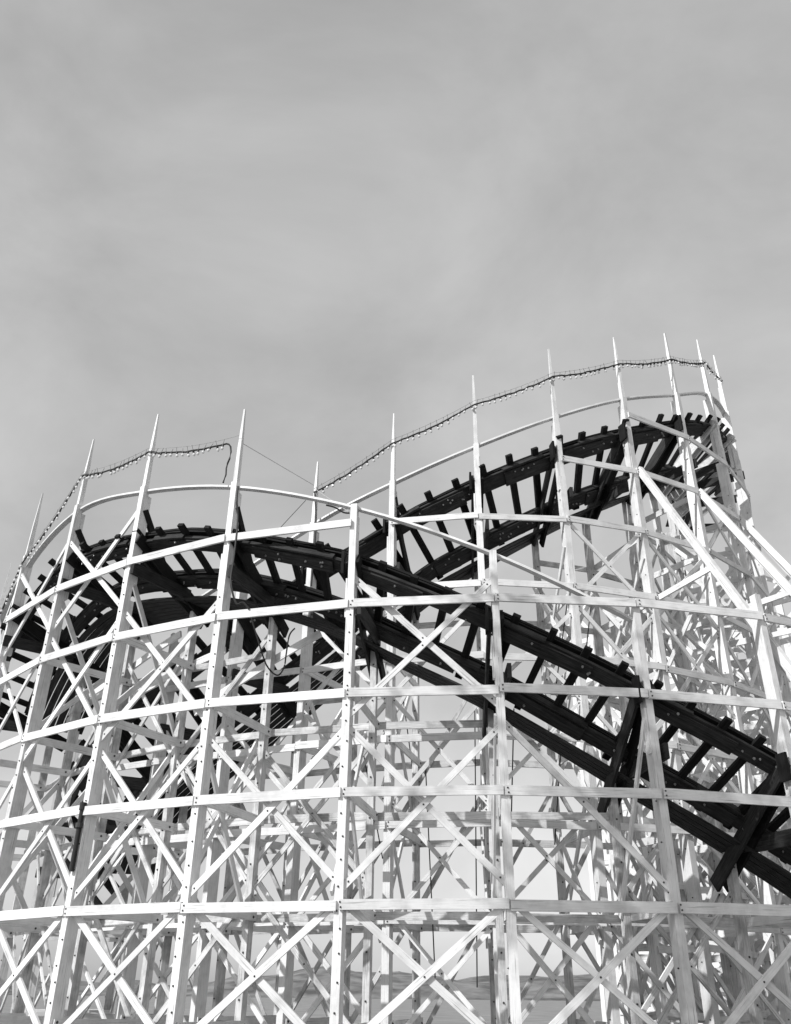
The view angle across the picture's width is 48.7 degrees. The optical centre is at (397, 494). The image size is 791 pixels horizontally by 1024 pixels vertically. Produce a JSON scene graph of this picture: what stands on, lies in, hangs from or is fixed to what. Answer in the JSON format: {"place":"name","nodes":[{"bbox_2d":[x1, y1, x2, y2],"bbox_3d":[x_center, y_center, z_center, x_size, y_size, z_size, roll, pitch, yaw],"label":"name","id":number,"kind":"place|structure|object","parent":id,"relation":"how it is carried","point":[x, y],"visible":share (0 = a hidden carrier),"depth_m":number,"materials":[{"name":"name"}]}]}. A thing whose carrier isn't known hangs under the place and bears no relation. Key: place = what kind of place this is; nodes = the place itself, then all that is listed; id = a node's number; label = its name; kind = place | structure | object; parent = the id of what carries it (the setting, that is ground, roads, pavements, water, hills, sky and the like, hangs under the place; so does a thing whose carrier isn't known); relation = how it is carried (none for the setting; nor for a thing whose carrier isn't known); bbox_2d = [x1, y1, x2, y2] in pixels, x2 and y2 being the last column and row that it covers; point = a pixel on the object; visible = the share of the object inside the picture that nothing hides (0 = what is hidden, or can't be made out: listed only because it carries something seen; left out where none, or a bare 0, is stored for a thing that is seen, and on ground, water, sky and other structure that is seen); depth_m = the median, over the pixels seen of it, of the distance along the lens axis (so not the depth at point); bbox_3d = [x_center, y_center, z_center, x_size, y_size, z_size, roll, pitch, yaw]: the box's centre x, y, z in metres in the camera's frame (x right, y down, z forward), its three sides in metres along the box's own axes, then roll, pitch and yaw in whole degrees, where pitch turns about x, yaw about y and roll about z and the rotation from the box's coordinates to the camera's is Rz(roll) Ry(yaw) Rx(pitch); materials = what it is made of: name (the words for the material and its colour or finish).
{"place":"outdoors","nodes":[
{"label":"outdoors","id":0,"kind":"place"},
{"bbox_2d":[2,995,718,1023],"bbox_3d":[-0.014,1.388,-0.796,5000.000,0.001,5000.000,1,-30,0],"label":"ground","id":1,"kind":"structure","parent":0,"point":[544,1012],"depth_m":116.90,"materials":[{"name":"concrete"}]},
{"bbox_2d":[0,563,66,1006],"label":"trestle bent","id":2,"kind":"object","parent":1,"relation":"on","point":[10,725],"visible":0.33,"depth_m":27.76,"materials":[{"name":"white paint"}]},
{"bbox_2d":[0,493,103,1015],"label":"trestle bent","id":3,"kind":"object","parent":1,"relation":"on","point":[34,631],"visible":0.58,"depth_m":25.88,"materials":[{"name":"white paint"}]},
{"bbox_2d":[10,790,128,1012],"bbox_3d":[-10.168,13.190,27.906,2.971,7.900,0.505,6,-30,-9],"label":"trestle bent","id":4,"kind":"object","parent":1,"relation":"on","point":[109,996],"visible":0.1,"depth_m":27.54,"materials":[{"name":"white paint"}]},
{"bbox_2d":[0,439,153,1023],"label":"trestle bent","id":5,"kind":"object","parent":1,"relation":"on","point":[94,590],"visible":0.79,"depth_m":23.06,"materials":[{"name":"white paint"}]},
{"bbox_2d":[0,436,235,615],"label":"string light","id":6,"kind":"object","parent":5,"relation":"hanging from","point":[99,476],"visible":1,"depth_m":25.36,"materials":[{"name":"black plastic"}]},
{"bbox_2d":[82,652,265,706],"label":"ledger tier","id":7,"kind":"object","parent":5,"relation":"attached to","point":[226,662],"visible":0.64,"depth_m":23.34,"materials":[{"name":"white paint"}]},
{"bbox_2d":[5,519,351,622],"bbox_3d":[-6.762,1.991,23.262,12.621,0.244,1.158,-16,-34,27],"label":"ledger tier","id":8,"kind":"object","parent":5,"relation":"attached to","point":[311,527],"visible":1,"depth_m":22.10,"materials":[{"name":"white paint"}]},
{"bbox_2d":[66,630,321,722],"bbox_3d":[-6.529,5.387,24.893,10.745,2.587,1.016,-20,-36,32],"label":"sway brace","id":9,"kind":"object","parent":5,"relation":"attached to","point":[280,656],"visible":0.5,"depth_m":23.77,"materials":[{"name":"white paint"}]},
{"bbox_2d":[45,720,482,791],"bbox_3d":[-5.082,6.978,23.608,15.724,0.223,2.179,-16,-34,27],"label":"ledger tier","id":10,"kind":"object","parent":5,"relation":"attached to","point":[337,728],"visible":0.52,"depth_m":21.46,"materials":[{"name":"white paint"}]},
{"bbox_2d":[34,811,609,859],"bbox_3d":[-3.810,8.657,22.351,18.012,0.226,2.842,-13,-33,23],"label":"ledger tier","id":11,"kind":"object","parent":5,"relation":"attached to","point":[401,816],"visible":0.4,"depth_m":19.96,"materials":[{"name":"white paint"}]},
{"bbox_2d":[0,634,741,1023],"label":"cross bracing","id":12,"kind":"object","parent":5,"relation":"attached to","point":[314,816],"visible":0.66,"depth_m":20.94,"materials":[{"name":"white paint"}]},
{"bbox_2d":[0,511,790,1023],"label":"cross bracing","id":13,"kind":"object","parent":5,"relation":"attached to","point":[606,971],"visible":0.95,"depth_m":17.80,"materials":[{"name":"white paint"}]},
{"bbox_2d":[0,898,790,920],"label":"ledger tier","id":14,"kind":"object","parent":5,"relation":"attached to","point":[523,905],"visible":1,"depth_m":16.67,"materials":[{"name":"white paint"}]},
{"bbox_2d":[0,785,790,828],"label":"ledger tier","id":15,"kind":"object","parent":5,"relation":"attached to","point":[560,791],"visible":1,"depth_m":17.79,"materials":[{"name":"white paint"}]},
{"bbox_2d":[0,683,790,750],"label":"ledger tier","id":16,"kind":"object","parent":5,"relation":"attached to","point":[656,694],"visible":1,"depth_m":18.86,"materials":[{"name":"white paint"}]},
{"bbox_2d":[0,593,790,685],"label":"ledger tier","id":17,"kind":"object","parent":5,"relation":"attached to","point":[430,600],"visible":1,"depth_m":19.94,"materials":[{"name":"white paint"}]},
{"bbox_2d":[16,912,790,935],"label":"ledger tier","id":18,"kind":"object","parent":5,"relation":"attached to","point":[583,918],"visible":0.45,"depth_m":18.98,"materials":[{"name":"white paint"}]},
{"bbox_2d":[33,836,122,1012],"bbox_3d":[-10.655,14.610,29.425,2.977,6.940,0.510,1,-30,0],"label":"trestle bent","id":19,"kind":"object","parent":1,"relation":"on","point":[97,901],"visible":0.01,"depth_m":29.34,"materials":[{"name":"white paint"}]},
{"bbox_2d":[24,731,135,1015],"bbox_3d":[-9.170,11.771,26.444,2.971,8.926,0.505,11,-31,-17],"label":"trestle bent","id":20,"kind":"object","parent":1,"relation":"on","point":[111,826],"visible":0.05,"depth_m":26.10,"materials":[{"name":"white paint"}]},
{"bbox_2d":[43,414,210,1023],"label":"trestle bent","id":21,"kind":"object","parent":1,"relation":"on","point":[160,573],"visible":0.89,"depth_m":21.24,"materials":[{"name":"white paint"}]},
{"bbox_2d":[69,802,86,871],"bbox_3d":[-7.120,7.603,19.456,0.158,1.440,0.162,1,-30,0],"label":"conduit","id":22,"kind":"object","parent":21,"relation":"attached to","point":[79,825],"visible":1,"depth_m":19.43,"materials":[{"name":"black metal"}]},
{"bbox_2d":[83,729,187,1018],"bbox_3d":[-7.685,10.501,25.274,2.970,9.992,0.505,16,-33,-25],"label":"trestle bent","id":23,"kind":"object","parent":1,"relation":"on","point":[165,943],"visible":0.35,"depth_m":25.12,"materials":[{"name":"white paint"}]},
{"bbox_2d":[114,633,242,1023],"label":"trestle bent","id":24,"kind":"object","parent":1,"relation":"on","point":[128,973],"visible":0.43,"depth_m":23.66,"materials":[{"name":"white paint"}]},
{"bbox_2d":[166,409,288,1023],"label":"trestle bent","id":25,"kind":"object","parent":1,"relation":"on","point":[246,575],"visible":0.81,"depth_m":19.83,"materials":[{"name":"white paint"}]},
{"bbox_2d":[230,486,249,609],"bbox_3d":[-3.768,1.225,21.324,0.720,3.456,0.088,-10,-31,17],"label":"power cable","id":26,"kind":"object","parent":25,"relation":"attached to","point":[234,599],"visible":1,"depth_m":21.24,"materials":[{"name":"black rubber"}]},
{"bbox_2d":[251,617,294,675],"bbox_3d":[-3.129,3.554,21.367,1.372,1.876,0.050,-9,-31,17],"label":"power cable","id":27,"kind":"object","parent":25,"relation":"hanging from","point":[293,629],"visible":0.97,"depth_m":21.15,"materials":[{"name":"black rubber"}]},
{"bbox_2d":[243,443,312,484],"bbox_3d":[-3.351,-0.837,25.035,0.020,0.920,4.098,-11,-32,20],"label":"stay wire","id":28,"kind":"object","parent":25,"relation":"attached to","point":[277,463],"visible":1,"depth_m":24.87,"materials":[{"name":"black metal"}]},
{"bbox_2d":[189,592,296,1023],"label":"trestle bent","id":29,"kind":"object","parent":1,"relation":"on","point":[237,628],"visible":0.29,"depth_m":23.54,"materials":[{"name":"white paint"}]},
{"bbox_2d":[276,462,360,1023],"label":"trestle bent","id":30,"kind":"object","parent":1,"relation":"on","point":[285,985],"visible":0.4,"depth_m":22.83,"materials":[{"name":"white paint"}]},
{"bbox_2d":[310,493,316,585],"bbox_3d":[-2.480,1.281,25.902,0.175,3.105,0.063,-18,-35,30],"label":"power cable","id":31,"kind":"object","parent":30,"relation":"hanging from","point":[314,536],"visible":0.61,"depth_m":25.93,"materials":[{"name":"black rubber"}]},
{"bbox_2d":[329,503,385,1023],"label":"trestle bent","id":32,"kind":"object","parent":1,"relation":"on","point":[351,565],"visible":0.93,"depth_m":18.84,"materials":[{"name":"white paint"}]},
{"bbox_2d":[378,413,422,1023],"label":"trestle bent","id":33,"kind":"object","parent":1,"relation":"on","point":[390,855],"visible":0.62,"depth_m":22.58,"materials":[{"name":"white paint"}]},
{"bbox_2d":[469,375,499,1023],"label":"trestle bent","id":34,"kind":"object","parent":1,"relation":"on","point":[477,506],"visible":0.45,"depth_m":23.45,"materials":[{"name":"white paint"}]},
{"bbox_2d":[61,819,734,854],"bbox_3d":[2.502,9.871,24.355,25.059,0.238,8.853,5,-30,-8],"label":"ledger tier","id":35,"kind":"object","parent":34,"relation":"attached to","point":[549,824],"visible":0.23,"depth_m":21.04,"materials":[{"name":"white paint"}]},
{"bbox_2d":[22,920,790,939],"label":"ledger tier","id":36,"kind":"object","parent":34,"relation":"attached to","point":[784,931],"visible":0.4,"depth_m":20.50,"materials":[{"name":"white paint"}]},
{"bbox_2d":[474,711,477,987],"bbox_3d":[2.096,8.995,23.285,0.225,7.201,0.031,-2,-30,4],"label":"guy cable","id":37,"kind":"object","parent":34,"relation":"attached to","point":[476,865],"visible":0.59,"depth_m":22.89,"materials":[{"name":"black metal"}]},
{"bbox_2d":[482,550,521,1023],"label":"trestle bent","id":38,"kind":"object","parent":1,"relation":"on","point":[494,621],"visible":0.8,"depth_m":18.25,"materials":[{"name":"white paint"}]},
{"bbox_2d":[0,485,632,623],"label":"guard rail","id":39,"kind":"object","parent":38,"relation":"attached to","point":[53,534],"visible":0.87,"depth_m":21.64,"materials":[{"name":"white paint"}]},
{"bbox_2d":[326,504,349,513],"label":"dead cable","id":40,"kind":"object","parent":39,"relation":"hanging from","point":[338,509],"visible":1,"depth_m":21.33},
{"bbox_2d":[0,523,790,898],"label":"coaster track","id":41,"kind":"structure","parent":38,"relation":"on","point":[542,645],"depth_m":20.31,"materials":[{"name":"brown wood"}]},
{"bbox_2d":[531,349,621,1023],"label":"trestle bent","id":42,"kind":"object","parent":1,"relation":"on","point":[603,935],"visible":0.53,"depth_m":23.18,"materials":[{"name":"white paint"}]},
{"bbox_2d":[556,604,566,683],"bbox_3d":[4.468,4.022,23.718,0.535,2.307,0.031,5,-30,-7],"label":"guy cable","id":43,"kind":"object","parent":42,"relation":"attached to","point":[562,638],"visible":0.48,"depth_m":23.87,"materials":[{"name":"grey metal"}]},
{"bbox_2d":[567,605,680,1022],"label":"timber trestle","id":44,"kind":"object","parent":1,"relation":"on","point":[643,948],"visible":0.12,"depth_m":29.04,"materials":[{"name":"white paint"}]},
{"bbox_2d":[597,607,697,1023],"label":"trestle bent","id":45,"kind":"object","parent":1,"relation":"on","point":[654,757],"visible":0.82,"depth_m":18.40,"materials":[{"name":"white paint"}]},
{"bbox_2d":[582,337,720,1023],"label":"trestle bent","id":46,"kind":"object","parent":1,"relation":"on","point":[617,454],"visible":0.56,"depth_m":25.01,"materials":[{"name":"white paint"}]},
{"bbox_2d":[117,731,737,770],"bbox_3d":[3.570,7.903,25.065,23.893,0.238,7.832,8,-31,-13],"label":"ledger tier","id":47,"kind":"object","parent":46,"relation":"attached to","point":[404,738],"visible":0.57,"depth_m":22.61,"materials":[{"name":"white paint"}]},
{"bbox_2d":[638,466,790,681],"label":"outrigger strut","id":48,"kind":"object","parent":46,"relation":"attached to","point":[781,659],"visible":0.94,"depth_m":23.20,"materials":[{"name":"white paint"}]},
{"bbox_2d":[610,569,770,1021],"bbox_3d":[9.501,8.980,27.700,1.334,15.350,8.688,-19,-35,30],"label":"timber trestle","id":49,"kind":"object","parent":1,"relation":"on","point":[656,951],"visible":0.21,"depth_m":24.34,"materials":[{"name":"white paint"}]},
{"bbox_2d":[593,584,790,1023],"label":"timber trestle","id":50,"kind":"object","parent":1,"relation":"on","point":[780,610],"visible":0.02,"depth_m":38.97,"materials":[{"name":"white paint"}]},
{"bbox_2d":[595,547,790,1023],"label":"timber trestle","id":51,"kind":"object","parent":1,"relation":"on","point":[770,998],"visible":0.05,"depth_m":28.96,"materials":[{"name":"white paint"}]},
{"bbox_2d":[622,333,790,1023],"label":"trestle bent","id":52,"kind":"object","parent":1,"relation":"on","point":[686,470],"visible":0.41,"depth_m":26.09,"materials":[{"name":"white paint"}]},
{"bbox_2d":[248,759,582,779],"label":"ledger tier","id":53,"kind":"object","parent":52,"relation":"attached to","point":[445,763],"visible":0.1,"depth_m":24.50,"materials":[{"name":"white paint"}]},
{"bbox_2d":[151,839,680,863],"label":"ledger tier","id":54,"kind":"object","parent":52,"relation":"attached to","point":[515,843],"visible":0.2,"depth_m":23.47,"materials":[{"name":"white paint"}]},
{"bbox_2d":[699,488,790,617],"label":"outrigger strut","id":55,"kind":"object","parent":52,"relation":"attached to","point":[774,573],"visible":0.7,"depth_m":25.39,"materials":[{"name":"white paint"}]},
{"bbox_2d":[648,340,790,1022],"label":"trestle bent","id":56,"kind":"object","parent":1,"relation":"on","point":[712,433],"visible":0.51,"depth_m":28.73,"materials":[{"name":"white paint"}]},
{"bbox_2d":[105,392,725,670],"bbox_3d":[1.354,1.564,30.474,25.410,12.682,10.524,1,-30,0],"label":"guard rail","id":57,"kind":"object","parent":56,"relation":"attached to","point":[717,403],"visible":0.52,"depth_m":26.48,"materials":[{"name":"white paint"}]},
{"bbox_2d":[110,533,737,1023],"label":"cross bracing","id":58,"kind":"object","parent":56,"relation":"attached to","point":[470,943],"visible":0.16,"depth_m":23.29,"materials":[{"name":"white paint"}]},
{"bbox_2d":[364,756,382,858],"bbox_3d":[-0.705,8.506,24.392,0.744,3.107,0.031,-11,-32,19],"label":"guy cable","id":59,"kind":"object","parent":58,"relation":"attached to","point":[377,829],"visible":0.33,"depth_m":23.87,"materials":[{"name":"grey metal"}]},
{"bbox_2d":[425,770,435,977],"bbox_3d":[0.867,9.774,23.058,0.240,5.201,0.031,-6,-31,12],"label":"guy cable","id":60,"kind":"object","parent":58,"relation":"attached to","point":[430,885],"visible":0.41,"depth_m":22.79,"materials":[{"name":"grey metal"}]},
{"bbox_2d":[312,694,618,704],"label":"ledger tier","id":61,"kind":"object","parent":56,"relation":"attached to","point":[339,700],"visible":0.02,"depth_m":26.34,"materials":[{"name":"white paint"}]},
{"bbox_2d":[314,356,722,494],"bbox_3d":[5.605,-3.063,29.292,16.011,8.115,3.297,9,-31,-14],"label":"string light","id":62,"kind":"object","parent":56,"relation":"hanging from","point":[696,364],"visible":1,"depth_m":27.16,"materials":[{"name":"black plastic"}]},
{"bbox_2d":[419,620,669,656],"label":"ledger tier","id":63,"kind":"object","parent":56,"relation":"attached to","point":[425,625],"visible":0.2,"depth_m":26.57,"materials":[{"name":"white paint"}]},
{"bbox_2d":[390,512,773,612],"bbox_3d":[8.217,2.524,28.093,17.678,0.232,4.288,20,-35,-30],"label":"ledger tier","id":64,"kind":"object","parent":56,"relation":"attached to","point":[546,518],"visible":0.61,"depth_m":25.08,"materials":[{"name":"white paint"}]},
{"bbox_2d":[434,578,752,633],"bbox_3d":[8.213,4.330,27.065,17.663,0.230,4.274,20,-35,-30],"label":"ledger tier","id":65,"kind":"object","parent":56,"relation":"attached to","point":[546,584],"visible":0.45,"depth_m":23.96,"materials":[{"name":"white paint"}]},
{"bbox_2d":[634,532,674,563],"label":"ledger tier","id":66,"kind":"object","parent":56,"relation":"attached to","point":[668,555],"visible":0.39,"depth_m":31.55,"materials":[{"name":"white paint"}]},
{"bbox_2d":[739,514,790,637],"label":"outrigger strut","id":67,"kind":"object","parent":56,"relation":"attached to","point":[777,557],"visible":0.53,"depth_m":28.01,"materials":[{"name":"white paint"}]},
{"bbox_2d":[665,492,788,982],"bbox_3d":[12.675,7.312,33.428,2.951,24.000,0.465,-1,-30,3],"label":"trestle bent","id":68,"kind":"object","parent":1,"relation":"on","point":[740,648],"visible":0.01,"depth_m":35.24,"materials":[{"name":"white paint"}]},
{"bbox_2d":[666,355,790,1020],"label":"trestle bent","id":69,"kind":"object","parent":1,"relation":"on","point":[729,445],"visible":0.28,"depth_m":31.60,"materials":[{"name":"white paint"}]},
{"bbox_2d":[667,575,790,1014],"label":"timber trestle","id":70,"kind":"object","parent":1,"relation":"on","point":[766,965],"visible":0.06,"depth_m":34.68,"materials":[{"name":"white paint"}]},
{"bbox_2d":[675,388,788,947],"bbox_3d":[12.321,6.145,31.601,2.950,24.200,0.465,-8,-31,14],"label":"trestle bent","id":71,"kind":"object","parent":1,"relation":"on","point":[682,510],"visible":0.03,"depth_m":33.97,"materials":[{"name":"white paint"}]},
{"bbox_2d":[54,412,729,874],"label":"coaster track","id":72,"kind":"structure","parent":71,"relation":"attached to","point":[512,472],"depth_m":26.43,"materials":[{"name":"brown wood"}]},
{"bbox_2d":[586,606,590,644],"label":"guy cable","id":73,"kind":"object","parent":72,"relation":"attached to","point":[588,627],"visible":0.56,"depth_m":24.06,"materials":[{"name":"grey metal"}]},
{"bbox_2d":[28,488,790,1023],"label":"cross bracing","id":74,"kind":"object","parent":71,"relation":"attached to","point":[560,986],"visible":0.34,"depth_m":21.63,"materials":[{"name":"white paint"}]},
{"bbox_2d":[122,924,712,943],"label":"ledger tier","id":75,"kind":"object","parent":71,"relation":"attached to","point":[468,928],"visible":0.2,"depth_m":22.41,"materials":[{"name":"white paint"}]},
{"bbox_2d":[166,651,790,716],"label":"ledger tier","id":76,"kind":"object","parent":71,"relation":"attached to","point":[532,657],"visible":0.4,"depth_m":23.79,"materials":[{"name":"white paint"}]},
{"bbox_2d":[540,560,687,641],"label":"ledger tier","id":77,"kind":"object","parent":71,"relation":"attached to","point":[579,569],"visible":0.3,"depth_m":27.87,"materials":[{"name":"white paint"}]},
{"bbox_2d":[561,455,760,592],"bbox_3d":[10.439,1.142,29.802,2.504,0.231,14.056,-23,-38,35],"label":"ledger tier","id":78,"kind":"object","parent":71,"relation":"attached to","point":[592,463],"visible":0.75,"depth_m":26.78,"materials":[{"name":"white paint"}]},
{"bbox_2d":[627,412,751,512],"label":"ledger tier","id":79,"kind":"object","parent":71,"relation":"attached to","point":[676,433],"visible":0.8,"depth_m":28.73,"materials":[{"name":"white paint"}]},
{"bbox_2d":[710,594,790,1023],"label":"trestle bent","id":80,"kind":"object","parent":1,"relation":"on","point":[734,858],"visible":0.88,"depth_m":19.30,"materials":[{"name":"white paint"}]},
{"bbox_2d":[4,966,766,1000],"bbox_3d":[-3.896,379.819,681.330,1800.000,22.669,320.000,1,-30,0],"label":"hills","id":81,"kind":"structure","parent":0,"point":[466,987],"depth_m":584.21,"materials":[{"name":"grey"}]},
{"bbox_2d":[0,0,790,991],"label":"sky","id":82,"kind":"structure","parent":0,"point":[319,220],"materials":[{"name":"grey"}]},
{"bbox_2d":[511,708,514,828],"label":"guy cable","id":83,"kind":"object","parent":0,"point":[512,767],"visible":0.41,"depth_m":22.02,"materials":[{"name":"grey metal"}]},
{"bbox_2d":[554,733,561,844],"bbox_3d":[4.018,7.287,21.780,0.442,2.705,0.031,4,-30,-5],"label":"guy cable","id":84,"kind":"object","parent":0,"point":[557,803],"visible":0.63,"depth_m":21.53,"materials":[{"name":"grey metal"}]}
]}

